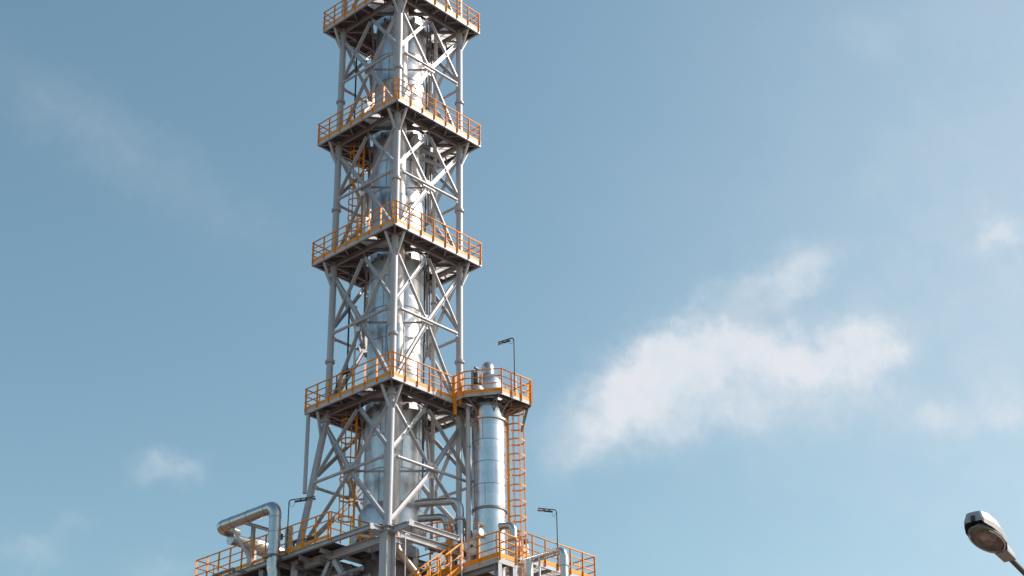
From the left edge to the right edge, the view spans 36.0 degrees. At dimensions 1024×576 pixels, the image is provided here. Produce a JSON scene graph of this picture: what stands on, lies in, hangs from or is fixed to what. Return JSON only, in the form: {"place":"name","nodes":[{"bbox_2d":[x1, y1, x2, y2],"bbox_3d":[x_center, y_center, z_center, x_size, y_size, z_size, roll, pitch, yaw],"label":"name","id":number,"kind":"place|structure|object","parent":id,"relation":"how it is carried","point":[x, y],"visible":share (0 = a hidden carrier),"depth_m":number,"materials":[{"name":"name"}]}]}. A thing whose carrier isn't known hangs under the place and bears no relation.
{"place":"outdoors","nodes":[
{"label":"outdoors","id":0,"kind":"place"},
{"bbox_2d":[0,0,1023,575],"label":"sky","id":1,"kind":"structure","parent":0,"point":[754,269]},
{"bbox_2d":[964,511,1023,575],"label":"street lamp","id":2,"kind":"object","parent":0,"point":[984,531],"visible":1,"depth_m":15.89,"materials":[{"name":"metal"}]},
{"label":"concrete yard","id":3,"kind":"structure","parent":0,"visible":0},
{"bbox_2d":[195,511,431,575],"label":"base walkway","id":4,"kind":"structure","parent":3,"relation":"on","point":[312,554],"depth_m":65.70,"materials":[{"name":"metal"}]},
{"bbox_2d":[231,522,268,565],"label":"pipe support","id":5,"kind":"object","parent":4,"relation":"on","point":[253,530],"visible":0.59,"depth_m":67.80,"materials":[{"name":"grey metal"}]},
{"bbox_2d":[226,533,283,566],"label":"return drum","id":6,"kind":"object","parent":4,"relation":"on","point":[232,540],"visible":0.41,"depth_m":69.13,"materials":[{"name":"paint"}]},
{"bbox_2d":[286,496,315,554],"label":"platform lamp","id":7,"kind":"object","parent":4,"relation":"attached to","point":[304,499],"visible":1,"depth_m":66.44,"materials":[{"name":"metal"}]},
{"bbox_2d":[293,536,313,546],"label":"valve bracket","id":8,"kind":"object","parent":4,"relation":"on","point":[308,538],"visible":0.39,"depth_m":66.33,"materials":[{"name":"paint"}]},
{"bbox_2d":[222,519,465,575],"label":"support structure","id":9,"kind":"object","parent":3,"relation":"on","point":[387,540],"visible":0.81,"depth_m":63.90,"materials":[{"name":"grey metal"}]},
{"bbox_2d":[212,567,245,575],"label":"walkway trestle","id":10,"kind":"object","parent":9,"relation":"attached to","point":[232,569],"visible":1,"depth_m":66.79,"materials":[{"name":"grey paint"}]},
{"bbox_2d":[216,502,284,575],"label":"insulated loop pipe","id":11,"kind":"object","parent":9,"relation":"attached to","point":[273,512],"visible":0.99,"depth_m":66.09,"materials":[{"name":"silver metal"}]},
{"bbox_2d":[284,527,293,553],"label":"insulated standpipe","id":12,"kind":"object","parent":9,"relation":"on","point":[288,538],"visible":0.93,"depth_m":66.08,"materials":[{"name":"grey metal"}]},
{"bbox_2d":[332,566,378,575],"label":"pipe bundle","id":13,"kind":"object","parent":9,"relation":"attached to","point":[350,572],"visible":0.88,"depth_m":63.63,"materials":[{"name":"grey paint"}]},
{"bbox_2d":[295,0,481,549],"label":"lattice tower","id":14,"kind":"structure","parent":9,"relation":"on","point":[457,264],"depth_m":72.29,"materials":[{"name":"grey metal"}]},
{"bbox_2d":[336,368,349,393],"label":"lifting davit","id":15,"kind":"object","parent":14,"relation":"attached to","point":[345,373],"visible":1,"depth_m":68.56,"materials":[{"name":"metal"}]},
{"bbox_2d":[338,410,357,527],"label":"caged ladder","id":16,"kind":"object","parent":14,"relation":"attached to","point":[354,458],"visible":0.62,"depth_m":68.18,"materials":[{"name":"metal"}]},
{"bbox_2d":[346,268,351,389],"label":"drain line","id":17,"kind":"object","parent":14,"relation":"on","point":[348,328],"visible":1,"depth_m":71.25,"materials":[{"name":"metal"}]},
{"bbox_2d":[353,306,356,386],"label":"vent line","id":18,"kind":"object","parent":14,"relation":"attached to","point":[354,356],"visible":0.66,"depth_m":69.89,"materials":[{"name":"grey metal"}]},
{"bbox_2d":[347,141,364,238],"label":"caged ladder","id":19,"kind":"object","parent":14,"relation":"on","point":[357,198],"visible":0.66,"depth_m":74.82,"materials":[{"name":"metal"}]},
{"bbox_2d":[354,35,357,118],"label":"drain line","id":20,"kind":"object","parent":14,"relation":"on","point":[355,73],"visible":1,"depth_m":77.78,"materials":[{"name":"metal"}]},
{"bbox_2d":[362,194,365,233],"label":"standpipe","id":21,"kind":"object","parent":14,"relation":"on","point":[364,208],"visible":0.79,"depth_m":73.15,"materials":[{"name":"grey metal"}]},
{"bbox_2d":[382,6,408,524],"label":"riser pipe","id":22,"kind":"object","parent":14,"relation":"attached to","point":[400,346],"visible":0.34,"depth_m":69.95,"materials":[{"name":"metal"}]},
{"bbox_2d":[429,0,438,554],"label":"downcomer pipe","id":23,"kind":"object","parent":14,"relation":"attached to","point":[432,441],"visible":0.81,"depth_m":71.66,"materials":[{"name":"metal"}]},
{"bbox_2d":[456,416,461,501],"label":"capped pipe","id":24,"kind":"object","parent":14,"relation":"attached to","point":[458,466],"visible":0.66,"depth_m":68.41,"materials":[{"name":"grey metal"}]},
{"bbox_2d":[360,550,425,567],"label":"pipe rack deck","id":25,"kind":"structure","parent":9,"relation":"attached to","point":[372,556],"depth_m":64.68,"materials":[{"name":"metal"}]},
{"bbox_2d":[411,558,418,575],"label":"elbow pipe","id":26,"kind":"object","parent":25,"relation":"attached to","point":[415,562],"visible":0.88,"depth_m":64.76,"materials":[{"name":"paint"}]},
{"bbox_2d":[396,532,421,575],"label":"bent drain pipe","id":27,"kind":"object","parent":9,"relation":"attached to","point":[410,566],"visible":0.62,"depth_m":63.75,"materials":[{"name":"grey metal"}]},
{"bbox_2d":[404,533,461,575],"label":"thin upright","id":28,"kind":"object","parent":9,"relation":"attached to","point":[405,554],"visible":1,"depth_m":63.15,"materials":[{"name":"grey metal"}]},
{"bbox_2d":[351,1,429,575],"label":"process column","id":29,"kind":"structure","parent":3,"relation":"on","point":[373,482],"depth_m":70.53,"materials":[{"name":"metal"}]},
{"bbox_2d":[413,133,434,192],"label":"elbow pipe","id":30,"kind":"object","parent":29,"relation":"attached to","point":[416,152],"visible":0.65,"depth_m":74.18,"materials":[{"name":"metal"}]},
{"bbox_2d":[422,24,427,476],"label":"conduit pipe","id":31,"kind":"object","parent":29,"relation":"attached to","point":[425,255],"visible":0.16,"depth_m":72.90,"materials":[{"name":"metal"}]},
{"bbox_2d":[418,513,449,531],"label":"curved outlet pipe","id":32,"kind":"object","parent":29,"relation":"attached to","point":[432,517],"visible":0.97,"depth_m":66.22,"materials":[{"name":"silver metal"}]},
{"bbox_2d":[415,497,465,541],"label":"swan neck pipe","id":33,"kind":"object","parent":29,"relation":"attached to","point":[459,519],"visible":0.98,"depth_m":66.43,"materials":[{"name":"grey metal"}]},
{"bbox_2d":[425,521,465,565],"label":"service platform","id":34,"kind":"structure","parent":3,"relation":"on","point":[450,544],"depth_m":65.78,"materials":[{"name":"orange paint"}]},
{"bbox_2d":[445,525,460,547],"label":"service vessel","id":35,"kind":"object","parent":34,"relation":"on","point":[453,527],"visible":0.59,"depth_m":65.81,"materials":[{"name":"metal"}]},
{"bbox_2d":[418,531,516,575],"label":"stair landing","id":36,"kind":"object","parent":3,"relation":"on","point":[497,564],"visible":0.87,"depth_m":63.55,"materials":[{"name":"orange paint"}]},
{"bbox_2d":[409,543,462,575],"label":"steel stair","id":37,"kind":"object","parent":36,"relation":"attached to","point":[455,572],"visible":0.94,"depth_m":63.72,"materials":[{"name":"orange metal"}]},
{"bbox_2d":[463,540,475,559],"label":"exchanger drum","id":38,"kind":"object","parent":36,"relation":"on","point":[472,544],"visible":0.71,"depth_m":65.44,"materials":[{"name":"metal"}]},
{"bbox_2d":[453,362,532,575],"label":"side column","id":39,"kind":"structure","parent":3,"relation":"on","point":[488,397],"depth_m":67.53,"materials":[{"name":"metal"}]},
{"bbox_2d":[465,406,470,566],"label":"side riser","id":40,"kind":"object","parent":39,"relation":"attached to","point":[468,496],"visible":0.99,"depth_m":66.75,"materials":[{"name":"paint"}]},
{"bbox_2d":[473,522,483,537],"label":"gate valve","id":41,"kind":"object","parent":39,"relation":"attached to","point":[478,532],"visible":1,"depth_m":65.28,"materials":[{"name":"grey metal"}]},
{"bbox_2d":[498,338,515,395],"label":"platform lamp","id":42,"kind":"object","parent":39,"relation":"attached to","point":[504,341],"visible":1,"depth_m":69.22,"materials":[{"name":"metal"}]},
{"bbox_2d":[498,522,518,575],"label":"overflow pipe","id":43,"kind":"object","parent":39,"relation":"attached to","point":[511,527],"visible":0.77,"depth_m":65.37,"materials":[{"name":"grey metal"}]},
{"bbox_2d":[505,408,526,572],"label":"caged ladder","id":44,"kind":"object","parent":39,"relation":"attached to","point":[513,475],"visible":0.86,"depth_m":67.77,"materials":[{"name":"orange metal"}]},
{"bbox_2d":[507,530,595,575],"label":"walkway","id":45,"kind":"structure","parent":3,"relation":"on","point":[547,569],"depth_m":67.96,"materials":[{"name":"orange paint"}]},
{"bbox_2d":[517,540,527,551],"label":"gate valve","id":46,"kind":"object","parent":45,"relation":"attached to","point":[524,550],"visible":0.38,"depth_m":67.39,"materials":[{"name":"grey metal"}]},
{"bbox_2d":[537,508,558,565],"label":"platform lamp","id":47,"kind":"object","parent":45,"relation":"attached to","point":[544,510],"visible":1,"depth_m":68.89,"materials":[{"name":"metal"}]},
{"bbox_3d":[-5.147,26.016,62.013,13.500,15.520,12.000,-24,-36,37],"label":"lower deck","id":48,"kind":"object","parent":3,"relation":"on","visible":0},
{"bbox_2d":[524,559,533,575],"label":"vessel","id":49,"kind":"object","parent":48,"relation":"on","point":[528,567],"visible":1,"depth_m":64.92,"materials":[{"name":"metal"}]},
{"bbox_2d":[524,547,568,575],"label":"goose neck pipe","id":50,"kind":"object","parent":49,"relation":"attached to","point":[561,552],"visible":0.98,"depth_m":64.49,"materials":[{"name":"silver metal"}]}
]}

